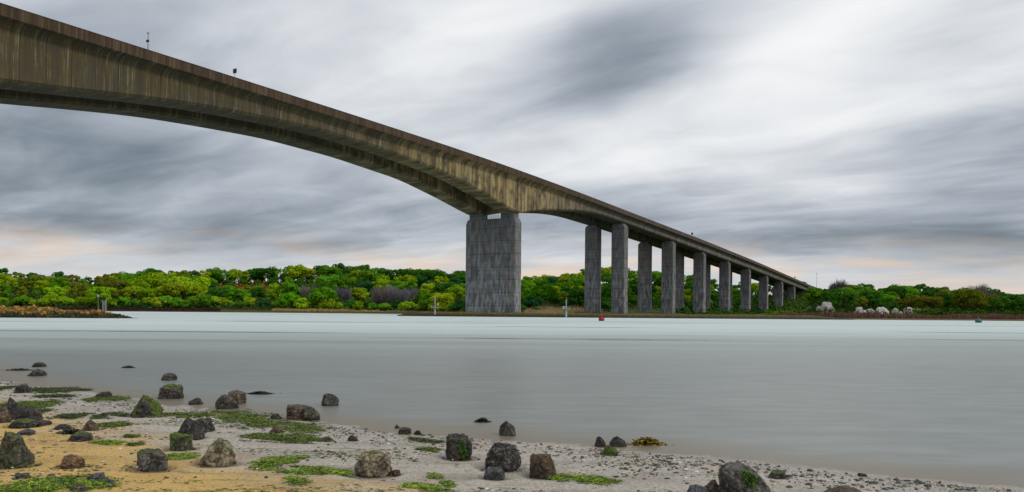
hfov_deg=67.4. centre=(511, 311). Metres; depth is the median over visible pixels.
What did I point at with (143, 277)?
tree
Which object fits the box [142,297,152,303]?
bush
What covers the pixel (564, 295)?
tree
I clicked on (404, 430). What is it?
rock
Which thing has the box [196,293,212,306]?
tree
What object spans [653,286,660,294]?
tree
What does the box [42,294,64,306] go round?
bush
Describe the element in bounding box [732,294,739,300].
tree
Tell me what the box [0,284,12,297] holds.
tree
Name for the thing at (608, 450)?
rock
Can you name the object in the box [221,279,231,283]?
bush
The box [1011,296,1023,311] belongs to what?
tree
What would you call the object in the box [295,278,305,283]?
bush
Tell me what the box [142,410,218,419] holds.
seaweed mat
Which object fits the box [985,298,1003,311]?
tree
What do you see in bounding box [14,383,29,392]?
rock
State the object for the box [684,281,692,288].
tree
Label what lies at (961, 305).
tree
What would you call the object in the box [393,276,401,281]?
tree
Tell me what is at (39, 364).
rock
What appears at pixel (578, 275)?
tree
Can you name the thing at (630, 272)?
tree
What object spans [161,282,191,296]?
tree
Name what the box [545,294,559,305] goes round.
tree
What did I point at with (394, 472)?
rock
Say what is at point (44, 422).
rock
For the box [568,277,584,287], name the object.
tree
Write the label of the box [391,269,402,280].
tree
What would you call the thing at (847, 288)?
tree
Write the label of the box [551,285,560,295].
tree
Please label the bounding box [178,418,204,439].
rock
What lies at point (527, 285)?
tree
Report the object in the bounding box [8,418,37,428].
rock
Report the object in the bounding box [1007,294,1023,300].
tree
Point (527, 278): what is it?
tree
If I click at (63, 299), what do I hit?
bush
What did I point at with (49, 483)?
seaweed mat
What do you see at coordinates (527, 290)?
tree
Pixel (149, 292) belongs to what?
tree
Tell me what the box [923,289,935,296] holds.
tree
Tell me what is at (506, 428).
rock
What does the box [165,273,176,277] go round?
tree
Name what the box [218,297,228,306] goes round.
bush
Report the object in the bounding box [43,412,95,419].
seaweed mat
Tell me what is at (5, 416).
rock
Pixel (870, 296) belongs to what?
tree
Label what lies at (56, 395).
seaweed mat
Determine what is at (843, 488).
rock
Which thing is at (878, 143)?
sky
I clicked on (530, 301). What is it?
bush
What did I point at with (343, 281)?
tree
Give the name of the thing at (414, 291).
bare tree
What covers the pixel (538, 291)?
tree
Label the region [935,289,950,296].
tree
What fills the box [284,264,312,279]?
tree
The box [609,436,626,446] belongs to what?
rock
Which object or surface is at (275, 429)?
rock
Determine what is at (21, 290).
tree
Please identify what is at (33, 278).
tree
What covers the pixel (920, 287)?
tree
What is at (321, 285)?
tree
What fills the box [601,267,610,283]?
tree
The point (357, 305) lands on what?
tree
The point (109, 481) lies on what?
rock
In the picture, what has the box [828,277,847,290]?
bare tree
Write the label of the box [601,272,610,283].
tree
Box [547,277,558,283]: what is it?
tree
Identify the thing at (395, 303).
tree
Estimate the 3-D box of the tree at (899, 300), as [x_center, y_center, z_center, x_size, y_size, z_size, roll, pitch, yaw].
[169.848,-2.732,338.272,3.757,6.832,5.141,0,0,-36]
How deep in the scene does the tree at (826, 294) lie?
381.92 m
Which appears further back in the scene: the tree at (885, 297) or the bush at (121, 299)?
the bush at (121, 299)
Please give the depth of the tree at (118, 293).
429.77 m
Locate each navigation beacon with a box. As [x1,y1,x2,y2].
[431,295,438,314]
[562,298,570,317]
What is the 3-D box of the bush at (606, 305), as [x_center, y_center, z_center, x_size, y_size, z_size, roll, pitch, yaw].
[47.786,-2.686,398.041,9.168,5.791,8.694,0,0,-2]
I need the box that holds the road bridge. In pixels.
[0,3,815,313]
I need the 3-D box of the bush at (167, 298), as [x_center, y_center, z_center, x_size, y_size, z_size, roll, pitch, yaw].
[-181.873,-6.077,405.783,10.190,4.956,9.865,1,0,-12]
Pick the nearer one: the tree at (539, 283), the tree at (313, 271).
the tree at (539, 283)
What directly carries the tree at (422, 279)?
on the bank at (635, 311)
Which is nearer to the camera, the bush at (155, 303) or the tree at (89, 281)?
the bush at (155, 303)
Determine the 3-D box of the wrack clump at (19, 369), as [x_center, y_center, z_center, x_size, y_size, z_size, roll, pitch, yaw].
[-14.118,1.663,21.793,1.400,0.117,0.503,1,0,0]
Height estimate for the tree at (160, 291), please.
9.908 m
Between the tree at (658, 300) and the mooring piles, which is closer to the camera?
the mooring piles
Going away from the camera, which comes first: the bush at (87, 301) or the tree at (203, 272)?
the bush at (87, 301)
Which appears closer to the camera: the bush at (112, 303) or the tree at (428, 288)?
the bush at (112, 303)
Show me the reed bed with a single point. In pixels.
(547, 309)
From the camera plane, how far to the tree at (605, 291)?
444.99 m
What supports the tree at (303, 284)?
on the bank at (635, 311)
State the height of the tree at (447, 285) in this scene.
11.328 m
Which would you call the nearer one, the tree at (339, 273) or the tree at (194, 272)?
the tree at (339, 273)
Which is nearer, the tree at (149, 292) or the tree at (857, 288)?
the tree at (857, 288)
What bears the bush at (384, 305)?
on the bank at (635, 311)
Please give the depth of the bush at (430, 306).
368.65 m
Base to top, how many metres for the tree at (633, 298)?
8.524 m
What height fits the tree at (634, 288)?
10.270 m
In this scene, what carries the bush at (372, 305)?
on the bank at (635, 311)
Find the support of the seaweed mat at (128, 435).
on the beach
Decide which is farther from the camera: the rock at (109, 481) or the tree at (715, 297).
the tree at (715, 297)
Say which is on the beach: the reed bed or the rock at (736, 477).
the rock at (736, 477)
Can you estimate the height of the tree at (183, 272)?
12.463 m
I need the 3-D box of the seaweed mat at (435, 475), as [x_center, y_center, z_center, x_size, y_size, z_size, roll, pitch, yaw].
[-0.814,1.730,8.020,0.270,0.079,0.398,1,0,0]
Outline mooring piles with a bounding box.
[102,298,106,310]
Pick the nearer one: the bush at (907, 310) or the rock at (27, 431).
the rock at (27, 431)
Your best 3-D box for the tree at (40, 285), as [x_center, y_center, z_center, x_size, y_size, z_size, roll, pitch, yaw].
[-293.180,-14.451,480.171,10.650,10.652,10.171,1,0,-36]
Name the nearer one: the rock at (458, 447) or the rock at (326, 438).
the rock at (458, 447)
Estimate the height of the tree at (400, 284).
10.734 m
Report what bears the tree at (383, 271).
on the bank at (635, 311)
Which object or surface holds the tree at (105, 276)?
on the bank at (635, 311)
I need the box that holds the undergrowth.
[0,279,1023,315]
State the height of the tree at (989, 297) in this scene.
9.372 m
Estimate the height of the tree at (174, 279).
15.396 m
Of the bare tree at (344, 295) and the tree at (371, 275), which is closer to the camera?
the bare tree at (344, 295)
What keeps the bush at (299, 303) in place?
on the bank at (635, 311)
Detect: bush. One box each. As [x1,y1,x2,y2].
[11,295,32,303]
[37,297,52,303]
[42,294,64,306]
[56,296,71,303]
[106,301,116,307]
[112,296,130,306]
[131,299,141,304]
[151,297,168,307]
[157,295,172,303]
[167,297,183,307]
[179,300,191,307]
[186,295,196,302]
[208,278,217,284]
[209,296,221,303]
[211,274,222,283]
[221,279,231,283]
[237,278,247,283]
[267,277,278,284]
[274,298,291,305]
[283,277,293,282]
[293,297,311,308]
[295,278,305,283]
[317,298,336,308]
[333,302,343,308]
[343,300,354,308]
[367,303,379,310]
[379,303,390,308]
[398,301,414,309]
[427,301,440,311]
[436,303,450,311]
[451,299,464,311]
[521,295,544,308]
[557,301,569,305]
[601,301,610,310]
[684,300,691,308]
[816,301,834,313]
[854,307,865,313]
[876,307,888,313]
[903,307,911,314]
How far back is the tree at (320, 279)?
468.66 m
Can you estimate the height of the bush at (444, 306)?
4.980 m
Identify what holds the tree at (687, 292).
on the bank at (635, 311)
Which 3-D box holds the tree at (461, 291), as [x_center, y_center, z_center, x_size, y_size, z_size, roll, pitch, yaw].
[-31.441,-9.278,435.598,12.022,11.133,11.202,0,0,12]
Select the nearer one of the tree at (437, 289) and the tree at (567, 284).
the tree at (437, 289)
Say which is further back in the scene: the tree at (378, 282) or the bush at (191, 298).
the tree at (378, 282)
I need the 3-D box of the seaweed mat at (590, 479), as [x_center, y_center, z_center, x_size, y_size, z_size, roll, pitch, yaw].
[0.833,1.757,8.002,0.713,0.096,0.599,0,0,38]
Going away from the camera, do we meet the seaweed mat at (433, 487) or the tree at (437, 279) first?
the seaweed mat at (433, 487)
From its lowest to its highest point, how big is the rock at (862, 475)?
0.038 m
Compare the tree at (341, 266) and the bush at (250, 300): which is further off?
the tree at (341, 266)
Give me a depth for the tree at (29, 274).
536.59 m
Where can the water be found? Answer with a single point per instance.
(935, 399)
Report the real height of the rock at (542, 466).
0.278 m
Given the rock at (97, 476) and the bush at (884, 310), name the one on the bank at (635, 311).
the bush at (884, 310)
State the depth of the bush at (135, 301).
408.58 m
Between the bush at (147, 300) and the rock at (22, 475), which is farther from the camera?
the bush at (147, 300)
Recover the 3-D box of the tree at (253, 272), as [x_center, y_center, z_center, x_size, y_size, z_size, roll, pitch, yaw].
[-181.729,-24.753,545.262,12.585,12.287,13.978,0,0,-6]
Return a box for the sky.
[0,0,1023,294]
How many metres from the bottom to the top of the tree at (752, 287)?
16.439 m
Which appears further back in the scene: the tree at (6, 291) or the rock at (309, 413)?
the tree at (6, 291)
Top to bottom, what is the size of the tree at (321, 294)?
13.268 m
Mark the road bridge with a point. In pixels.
(48, 63)
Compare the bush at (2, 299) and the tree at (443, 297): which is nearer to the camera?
the tree at (443, 297)
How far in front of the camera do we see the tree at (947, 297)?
327.23 m
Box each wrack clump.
[6,368,32,370]
[52,427,94,434]
[246,391,280,394]
[474,417,491,422]
[627,437,674,445]
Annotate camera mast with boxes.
[146,32,149,49]
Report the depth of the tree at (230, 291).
427.67 m
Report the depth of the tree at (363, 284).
461.12 m
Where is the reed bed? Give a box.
[224,301,1023,318]
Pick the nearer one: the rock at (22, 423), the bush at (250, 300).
the rock at (22, 423)
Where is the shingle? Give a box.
[0,380,1021,491]
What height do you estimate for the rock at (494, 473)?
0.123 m
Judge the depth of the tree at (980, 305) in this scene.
335.85 m
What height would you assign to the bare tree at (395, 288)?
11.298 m
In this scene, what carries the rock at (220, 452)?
on the beach
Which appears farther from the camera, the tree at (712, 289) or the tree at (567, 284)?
the tree at (712, 289)
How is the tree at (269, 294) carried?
on the bank at (635, 311)
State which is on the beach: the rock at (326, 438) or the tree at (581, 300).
the rock at (326, 438)
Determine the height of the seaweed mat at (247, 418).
0.117 m
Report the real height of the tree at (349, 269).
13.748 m
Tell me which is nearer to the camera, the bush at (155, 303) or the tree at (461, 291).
the bush at (155, 303)
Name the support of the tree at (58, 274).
on the bank at (635, 311)
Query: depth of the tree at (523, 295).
404.64 m
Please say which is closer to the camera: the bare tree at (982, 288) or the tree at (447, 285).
the bare tree at (982, 288)
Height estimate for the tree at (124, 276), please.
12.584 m
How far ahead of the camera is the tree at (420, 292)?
427.47 m
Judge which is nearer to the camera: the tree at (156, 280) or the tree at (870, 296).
the tree at (870, 296)
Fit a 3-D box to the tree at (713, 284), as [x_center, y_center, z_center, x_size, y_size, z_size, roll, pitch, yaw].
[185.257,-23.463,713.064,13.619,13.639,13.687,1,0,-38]
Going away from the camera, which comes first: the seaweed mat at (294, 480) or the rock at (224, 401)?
the seaweed mat at (294, 480)
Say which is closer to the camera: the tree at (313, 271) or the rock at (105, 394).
the rock at (105, 394)
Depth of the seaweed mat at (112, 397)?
14.98 m
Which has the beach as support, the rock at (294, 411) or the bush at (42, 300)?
the rock at (294, 411)
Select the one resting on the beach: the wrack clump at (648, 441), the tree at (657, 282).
the wrack clump at (648, 441)
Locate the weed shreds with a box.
[0,386,996,491]
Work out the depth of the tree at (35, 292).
437.41 m
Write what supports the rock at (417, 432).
on the beach
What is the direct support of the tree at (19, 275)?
on the bank at (635, 311)
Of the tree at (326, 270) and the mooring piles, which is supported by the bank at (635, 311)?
the tree at (326, 270)
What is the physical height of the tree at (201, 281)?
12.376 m
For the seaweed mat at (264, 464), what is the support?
on the beach
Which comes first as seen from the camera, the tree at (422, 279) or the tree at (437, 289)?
the tree at (437, 289)
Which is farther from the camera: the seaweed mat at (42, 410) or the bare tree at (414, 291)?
the bare tree at (414, 291)
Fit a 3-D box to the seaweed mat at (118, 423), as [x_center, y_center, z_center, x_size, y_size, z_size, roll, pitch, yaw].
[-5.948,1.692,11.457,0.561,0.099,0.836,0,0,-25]
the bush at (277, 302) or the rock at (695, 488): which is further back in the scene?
the bush at (277, 302)
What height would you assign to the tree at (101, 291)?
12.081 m
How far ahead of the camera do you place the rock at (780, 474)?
8.31 m
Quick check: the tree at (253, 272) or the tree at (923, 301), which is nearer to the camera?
the tree at (923, 301)
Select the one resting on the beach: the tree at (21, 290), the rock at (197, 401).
the rock at (197, 401)
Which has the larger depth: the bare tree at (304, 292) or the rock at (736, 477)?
the bare tree at (304, 292)
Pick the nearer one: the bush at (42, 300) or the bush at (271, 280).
the bush at (42, 300)
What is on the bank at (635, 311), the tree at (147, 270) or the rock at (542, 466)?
the tree at (147, 270)
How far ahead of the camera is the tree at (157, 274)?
505.84 m
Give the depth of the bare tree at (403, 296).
402.72 m
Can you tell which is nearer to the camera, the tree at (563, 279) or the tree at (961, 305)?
the tree at (961, 305)
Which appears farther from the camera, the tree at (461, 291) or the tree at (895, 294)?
the tree at (461, 291)
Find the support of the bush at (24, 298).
on the bank at (635, 311)
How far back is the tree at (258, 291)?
442.42 m
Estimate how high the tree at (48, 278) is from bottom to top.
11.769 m
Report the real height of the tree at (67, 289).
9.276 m
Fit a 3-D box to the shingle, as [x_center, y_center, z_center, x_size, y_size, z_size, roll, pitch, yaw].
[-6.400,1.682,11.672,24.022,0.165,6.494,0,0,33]
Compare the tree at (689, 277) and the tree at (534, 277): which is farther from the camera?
the tree at (689, 277)
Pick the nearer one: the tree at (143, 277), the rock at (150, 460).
the rock at (150, 460)
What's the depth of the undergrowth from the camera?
404.75 m
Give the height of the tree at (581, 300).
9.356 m
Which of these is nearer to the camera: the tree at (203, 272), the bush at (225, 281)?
the bush at (225, 281)
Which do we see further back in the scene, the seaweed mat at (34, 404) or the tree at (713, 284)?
the tree at (713, 284)
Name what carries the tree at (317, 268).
on the bank at (635, 311)
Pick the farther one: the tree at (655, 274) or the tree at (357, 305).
the tree at (655, 274)
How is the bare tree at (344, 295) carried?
on the bank at (635, 311)
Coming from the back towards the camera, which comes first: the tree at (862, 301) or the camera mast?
the tree at (862, 301)
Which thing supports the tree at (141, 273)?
on the bank at (635, 311)
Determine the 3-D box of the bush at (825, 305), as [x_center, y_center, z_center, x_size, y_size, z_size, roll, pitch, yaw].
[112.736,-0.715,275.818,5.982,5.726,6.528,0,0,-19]
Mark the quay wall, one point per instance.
(147, 309)
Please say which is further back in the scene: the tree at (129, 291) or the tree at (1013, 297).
the tree at (129, 291)
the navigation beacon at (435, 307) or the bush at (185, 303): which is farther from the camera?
the bush at (185, 303)
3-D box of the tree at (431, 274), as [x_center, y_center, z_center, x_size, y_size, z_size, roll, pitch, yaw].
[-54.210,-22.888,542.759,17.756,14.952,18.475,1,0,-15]
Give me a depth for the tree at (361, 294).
431.31 m
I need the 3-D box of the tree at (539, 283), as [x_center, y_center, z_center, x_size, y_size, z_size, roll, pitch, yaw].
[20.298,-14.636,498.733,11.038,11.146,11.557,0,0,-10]
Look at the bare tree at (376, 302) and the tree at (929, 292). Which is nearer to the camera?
the bare tree at (376, 302)
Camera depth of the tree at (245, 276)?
538.75 m
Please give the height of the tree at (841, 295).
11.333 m
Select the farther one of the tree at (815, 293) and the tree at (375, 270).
the tree at (375, 270)
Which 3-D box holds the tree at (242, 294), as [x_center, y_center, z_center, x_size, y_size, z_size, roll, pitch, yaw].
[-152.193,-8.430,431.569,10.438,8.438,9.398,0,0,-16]
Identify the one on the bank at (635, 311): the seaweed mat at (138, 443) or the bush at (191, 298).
the bush at (191, 298)
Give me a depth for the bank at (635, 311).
392.53 m
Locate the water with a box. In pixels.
[0,311,1023,487]
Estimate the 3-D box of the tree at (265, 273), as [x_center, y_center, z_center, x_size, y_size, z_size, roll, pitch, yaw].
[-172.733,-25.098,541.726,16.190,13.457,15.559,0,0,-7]
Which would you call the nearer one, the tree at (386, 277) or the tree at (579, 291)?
the tree at (579, 291)
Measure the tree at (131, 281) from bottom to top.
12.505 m
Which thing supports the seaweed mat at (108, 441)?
on the beach
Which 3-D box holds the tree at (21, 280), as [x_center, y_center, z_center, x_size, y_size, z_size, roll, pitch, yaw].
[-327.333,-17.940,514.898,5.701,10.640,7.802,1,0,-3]
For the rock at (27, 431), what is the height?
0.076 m
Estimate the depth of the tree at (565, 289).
443.43 m
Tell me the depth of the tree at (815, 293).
472.98 m
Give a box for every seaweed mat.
[0,385,15,390]
[0,399,65,407]
[0,473,123,491]
[13,386,93,393]
[28,393,76,398]
[35,408,53,412]
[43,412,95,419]
[78,395,130,402]
[87,439,125,445]
[88,411,129,418]
[97,420,133,429]
[123,433,141,437]
[125,440,146,445]
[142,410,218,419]
[166,451,201,460]
[201,408,345,434]
[235,431,332,443]
[245,454,309,471]
[268,464,354,476]
[281,473,311,485]
[398,482,452,491]
[404,436,445,443]
[413,446,445,452]
[422,472,445,479]
[437,479,456,487]
[546,473,573,482]
[567,472,624,487]
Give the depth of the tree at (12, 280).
471.11 m
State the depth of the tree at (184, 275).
496.93 m
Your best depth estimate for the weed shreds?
8.48 m
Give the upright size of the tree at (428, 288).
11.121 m
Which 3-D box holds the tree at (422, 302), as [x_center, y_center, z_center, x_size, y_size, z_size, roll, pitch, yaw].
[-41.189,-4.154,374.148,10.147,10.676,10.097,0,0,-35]
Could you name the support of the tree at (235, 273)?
on the bank at (635, 311)
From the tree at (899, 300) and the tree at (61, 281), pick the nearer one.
the tree at (899, 300)
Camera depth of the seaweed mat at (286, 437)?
10.44 m
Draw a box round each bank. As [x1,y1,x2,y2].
[3,282,1023,320]
[397,312,853,319]
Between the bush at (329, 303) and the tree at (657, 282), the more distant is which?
the tree at (657, 282)
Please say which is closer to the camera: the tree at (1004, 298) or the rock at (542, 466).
the rock at (542, 466)
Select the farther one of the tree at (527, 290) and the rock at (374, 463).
the tree at (527, 290)
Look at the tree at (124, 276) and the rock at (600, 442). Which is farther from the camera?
the tree at (124, 276)
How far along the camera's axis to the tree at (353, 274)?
504.50 m
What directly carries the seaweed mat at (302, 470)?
on the beach
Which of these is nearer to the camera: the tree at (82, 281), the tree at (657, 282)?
the tree at (82, 281)
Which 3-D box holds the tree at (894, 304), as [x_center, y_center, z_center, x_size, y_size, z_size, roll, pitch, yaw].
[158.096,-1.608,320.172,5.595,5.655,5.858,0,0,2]
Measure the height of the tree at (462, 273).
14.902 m
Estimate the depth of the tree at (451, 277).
537.73 m
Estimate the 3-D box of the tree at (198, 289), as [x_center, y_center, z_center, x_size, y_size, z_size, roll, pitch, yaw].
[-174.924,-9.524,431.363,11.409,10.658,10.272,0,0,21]
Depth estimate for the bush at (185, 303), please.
400.30 m
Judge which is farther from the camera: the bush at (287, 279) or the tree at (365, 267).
the tree at (365, 267)
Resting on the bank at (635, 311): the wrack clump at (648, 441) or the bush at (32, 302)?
the bush at (32, 302)
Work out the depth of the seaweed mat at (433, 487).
7.49 m
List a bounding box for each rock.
[0,407,11,422]
[0,432,34,468]
[6,397,20,419]
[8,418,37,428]
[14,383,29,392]
[15,407,43,420]
[15,472,29,478]
[17,428,35,434]
[27,369,46,375]
[32,362,46,366]
[37,420,52,425]
[54,424,70,429]
[60,454,84,468]
[68,431,92,441]
[72,484,87,491]
[82,420,98,430]
[87,472,105,480]
[95,391,111,396]
[106,479,114,483]
[130,395,162,417]
[137,448,167,471]
[157,383,183,398]
[161,373,176,380]
[170,432,192,450]
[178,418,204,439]
[188,397,202,404]
[196,418,214,431]
[198,438,236,466]
[215,394,238,408]
[228,389,246,403]
[270,413,281,419]
[270,426,282,432]
[286,404,312,419]
[302,406,320,420]
[321,393,339,405]
[322,436,331,440]
[348,435,357,440]
[354,449,391,477]
[391,469,400,475]
[398,427,410,433]
[414,430,421,434]
[445,433,471,460]
[484,467,504,480]
[485,442,520,471]
[499,421,515,435]
[529,453,555,479]
[595,436,605,446]
[601,445,617,455]
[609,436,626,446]
[687,484,707,491]
[704,479,720,491]
[718,462,770,491]
[768,470,786,478]
[823,485,860,491]
[858,473,866,476]
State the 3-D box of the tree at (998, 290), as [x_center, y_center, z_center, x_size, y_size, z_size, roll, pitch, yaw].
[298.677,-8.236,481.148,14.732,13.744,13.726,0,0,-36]
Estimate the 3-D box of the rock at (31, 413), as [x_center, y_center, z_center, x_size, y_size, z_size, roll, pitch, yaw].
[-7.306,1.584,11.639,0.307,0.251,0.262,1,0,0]
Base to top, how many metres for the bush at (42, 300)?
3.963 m
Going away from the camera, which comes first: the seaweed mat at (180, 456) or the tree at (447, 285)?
the seaweed mat at (180, 456)
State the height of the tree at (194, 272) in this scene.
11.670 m
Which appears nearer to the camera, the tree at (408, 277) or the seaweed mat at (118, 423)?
the seaweed mat at (118, 423)
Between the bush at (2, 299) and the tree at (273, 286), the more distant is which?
the tree at (273, 286)
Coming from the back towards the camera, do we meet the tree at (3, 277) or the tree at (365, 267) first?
the tree at (365, 267)
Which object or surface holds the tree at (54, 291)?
on the bank at (635, 311)
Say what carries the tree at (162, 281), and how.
on the bank at (635, 311)
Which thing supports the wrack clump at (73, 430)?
on the beach
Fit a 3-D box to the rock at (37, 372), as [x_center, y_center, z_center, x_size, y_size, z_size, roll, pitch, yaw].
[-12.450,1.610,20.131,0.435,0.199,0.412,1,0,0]
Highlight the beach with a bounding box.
[0,376,1023,491]
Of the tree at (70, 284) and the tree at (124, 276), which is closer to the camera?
the tree at (70, 284)
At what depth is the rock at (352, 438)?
10.43 m
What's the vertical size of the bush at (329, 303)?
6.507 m
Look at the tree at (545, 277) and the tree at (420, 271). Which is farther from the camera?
the tree at (545, 277)
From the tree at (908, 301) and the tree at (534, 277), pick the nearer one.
the tree at (908, 301)
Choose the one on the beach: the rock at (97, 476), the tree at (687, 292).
the rock at (97, 476)
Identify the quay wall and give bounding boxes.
[37,307,220,311]
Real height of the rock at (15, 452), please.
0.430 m
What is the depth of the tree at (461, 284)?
462.36 m
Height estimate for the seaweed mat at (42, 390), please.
0.120 m
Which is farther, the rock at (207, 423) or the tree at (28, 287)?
the tree at (28, 287)
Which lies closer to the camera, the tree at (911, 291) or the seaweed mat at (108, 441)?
the seaweed mat at (108, 441)
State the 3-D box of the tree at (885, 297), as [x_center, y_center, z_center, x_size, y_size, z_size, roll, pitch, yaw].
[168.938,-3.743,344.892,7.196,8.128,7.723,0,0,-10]
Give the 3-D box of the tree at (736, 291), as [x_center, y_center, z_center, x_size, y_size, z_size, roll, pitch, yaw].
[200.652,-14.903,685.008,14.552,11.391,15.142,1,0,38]
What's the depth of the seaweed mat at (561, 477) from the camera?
8.03 m
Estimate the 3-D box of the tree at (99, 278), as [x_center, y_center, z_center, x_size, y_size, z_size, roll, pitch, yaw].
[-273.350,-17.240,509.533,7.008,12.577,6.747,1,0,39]
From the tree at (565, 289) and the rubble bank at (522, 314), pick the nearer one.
the rubble bank at (522, 314)
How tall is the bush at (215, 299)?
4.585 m
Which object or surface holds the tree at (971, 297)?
on the bank at (635, 311)
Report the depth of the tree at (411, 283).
476.59 m
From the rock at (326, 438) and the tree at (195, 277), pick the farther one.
the tree at (195, 277)
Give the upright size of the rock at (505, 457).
0.331 m
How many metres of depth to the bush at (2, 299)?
408.23 m
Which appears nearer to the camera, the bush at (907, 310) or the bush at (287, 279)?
the bush at (907, 310)
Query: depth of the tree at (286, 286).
433.11 m
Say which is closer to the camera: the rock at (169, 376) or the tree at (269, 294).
the rock at (169, 376)
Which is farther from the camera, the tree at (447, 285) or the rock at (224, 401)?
the tree at (447, 285)
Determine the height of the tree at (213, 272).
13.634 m
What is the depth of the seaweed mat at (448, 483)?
7.64 m
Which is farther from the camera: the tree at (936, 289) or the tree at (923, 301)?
the tree at (936, 289)
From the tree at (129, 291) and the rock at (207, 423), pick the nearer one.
the rock at (207, 423)
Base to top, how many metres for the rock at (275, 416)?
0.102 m
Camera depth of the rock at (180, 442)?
9.48 m
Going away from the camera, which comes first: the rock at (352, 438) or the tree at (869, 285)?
the rock at (352, 438)
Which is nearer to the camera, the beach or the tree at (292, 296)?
the beach
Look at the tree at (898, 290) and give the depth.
419.81 m
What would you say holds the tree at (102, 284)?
on the bank at (635, 311)
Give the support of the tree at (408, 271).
on the bank at (635, 311)
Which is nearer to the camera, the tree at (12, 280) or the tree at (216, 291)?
the tree at (216, 291)
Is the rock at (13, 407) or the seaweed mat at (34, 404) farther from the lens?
the seaweed mat at (34, 404)
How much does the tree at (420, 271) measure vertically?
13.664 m
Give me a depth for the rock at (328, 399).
14.38 m
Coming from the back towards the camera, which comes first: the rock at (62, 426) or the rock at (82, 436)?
the rock at (62, 426)
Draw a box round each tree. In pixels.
[0,268,8,274]
[0,273,11,283]
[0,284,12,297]
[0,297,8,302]
[2,276,18,290]
[12,272,24,281]
[16,285,28,296]
[17,277,26,285]
[21,281,32,291]
[24,274,46,289]
[25,272,36,280]
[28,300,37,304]
[31,289,40,299]
[33,280,48,293]
[43,286,65,296]
[45,276,59,284]
[47,277,69,287]
[51,271,68,285]
[62,286,70,295]
[68,282,80,295]
[69,274,80,282]
[71,284,92,299]
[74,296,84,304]
[79,278,86,283]
[81,276,92,283]
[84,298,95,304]
[85,286,111,307]
[94,276,104,286]
[96,280,109,289]
[101,273,113,280]
[106,277,128,291]
[107,287,116,297]
[113,271,129,276]
[113,289,126,297]
[116,273,135,279]
[122,285,145,298]
[125,278,137,294]
[130,277,157,287]
[134,271,153,276]
[135,275,151,278]
[141,287,156,297]
[142,268,162,274]
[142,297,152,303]
[146,272,167,278]
[153,276,169,289]
[155,286,172,296]
[158,278,169,295]
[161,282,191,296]
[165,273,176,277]
[169,276,196,298]
[172,270,192,275]
[176,274,192,278]
[178,281,197,297]
[188,270,200,276]
[192,275,203,280]
[192,285,209,294]
[193,277,210,293]
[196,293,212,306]
[198,270,211,277]
[204,267,223,279]
[207,285,231,296]
[218,269,229,279]
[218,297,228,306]
[220,285,239,299]
[225,268,243,280]
[232,289,250,301]
[241,271,250,284]
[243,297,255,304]
[244,284,250,291]
[247,268,263,283]
[250,287,265,298]
[256,266,277,280]
[259,298,270,307]
[265,288,278,299]
[268,283,279,292]
[274,268,286,284]
[276,281,300,294]
[277,291,299,307]
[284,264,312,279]
[296,282,307,287]
[299,268,316,282]
[299,285,319,298]
[306,286,338,304]
[308,281,333,289]
[313,265,323,274]
[313,274,339,287]
[318,265,340,275]
[330,263,347,275]
[334,275,355,290]
[335,271,350,278]
[335,286,352,302]
[342,265,362,276]
[349,270,365,284]
[349,287,369,300]
[352,301,363,309]
[353,280,374,292]
[357,269,380,282]
[359,264,369,270]
[370,267,380,275]
[370,278,390,290]
[371,284,399,309]
[372,292,381,304]
[377,268,393,275]
[378,274,390,285]
[385,284,400,293]
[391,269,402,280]
[391,281,407,292]
[392,300,400,310]
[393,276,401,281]
[393,289,411,302]
[397,268,417,280]
[402,275,416,288]
[403,286,419,300]
[405,279,417,289]
[411,269,424,280]
[416,290,425,300]
[417,276,427,287]
[418,292,431,310]
[420,283,434,292]
[423,269,445,281]
[428,292,454,306]
[430,285,446,294]
[432,276,448,282]
[433,281,454,292]
[445,285,465,300]
[446,273,462,284]
[452,270,465,283]
[452,283,465,293]
[521,279,534,283]
[521,281,535,287]
[521,292,526,301]
[522,276,533,280]
[524,287,532,294]
[528,283,557,306]
[532,275,544,282]
[535,280,548,285]
[542,274,554,279]
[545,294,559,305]
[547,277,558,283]
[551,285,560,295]
[557,276,571,282]
[557,281,574,289]
[557,292,569,301]
[559,286,571,297]
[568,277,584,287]
[569,286,584,307]
[569,293,583,307]
[572,273,584,285]
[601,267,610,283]
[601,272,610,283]
[601,286,610,297]
[628,267,632,279]
[628,274,637,284]
[628,294,637,306]
[629,284,637,294]
[652,271,660,278]
[652,294,660,303]
[653,277,660,286]
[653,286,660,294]
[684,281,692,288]
[684,289,692,295]
[684,295,690,301]
[685,274,692,281]
[710,279,718,288]
[710,285,715,292]
[710,292,718,300]
[732,288,739,294]
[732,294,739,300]
[737,282,755,290]
[751,283,757,291]
[803,287,822,301]
[820,289,835,302]
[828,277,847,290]
[830,287,858,308]
[836,287,854,291]
[849,285,871,292]
[853,296,868,307]
[858,283,874,289]
[859,290,881,306]
[880,294,897,305]
[883,301,898,308]
[884,285,907,298]
[886,290,899,297]
[891,297,902,306]
[899,288,919,300]
[902,295,917,307]
[913,283,928,296]
[915,295,943,307]
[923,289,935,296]
[932,286,948,294]
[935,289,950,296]
[937,293,958,309]
[950,287,984,309]
[952,295,966,309]
[967,283,990,293]
[969,296,987,311]
[984,294,1002,308]
[985,287,1000,292]
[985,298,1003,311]
[989,290,1006,296]
[994,296,1010,311]
[1005,301,1013,309]
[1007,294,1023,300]
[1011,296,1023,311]
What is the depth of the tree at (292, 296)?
398.99 m
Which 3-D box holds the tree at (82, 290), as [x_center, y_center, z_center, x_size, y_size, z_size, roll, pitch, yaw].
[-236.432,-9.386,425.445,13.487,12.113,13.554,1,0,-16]

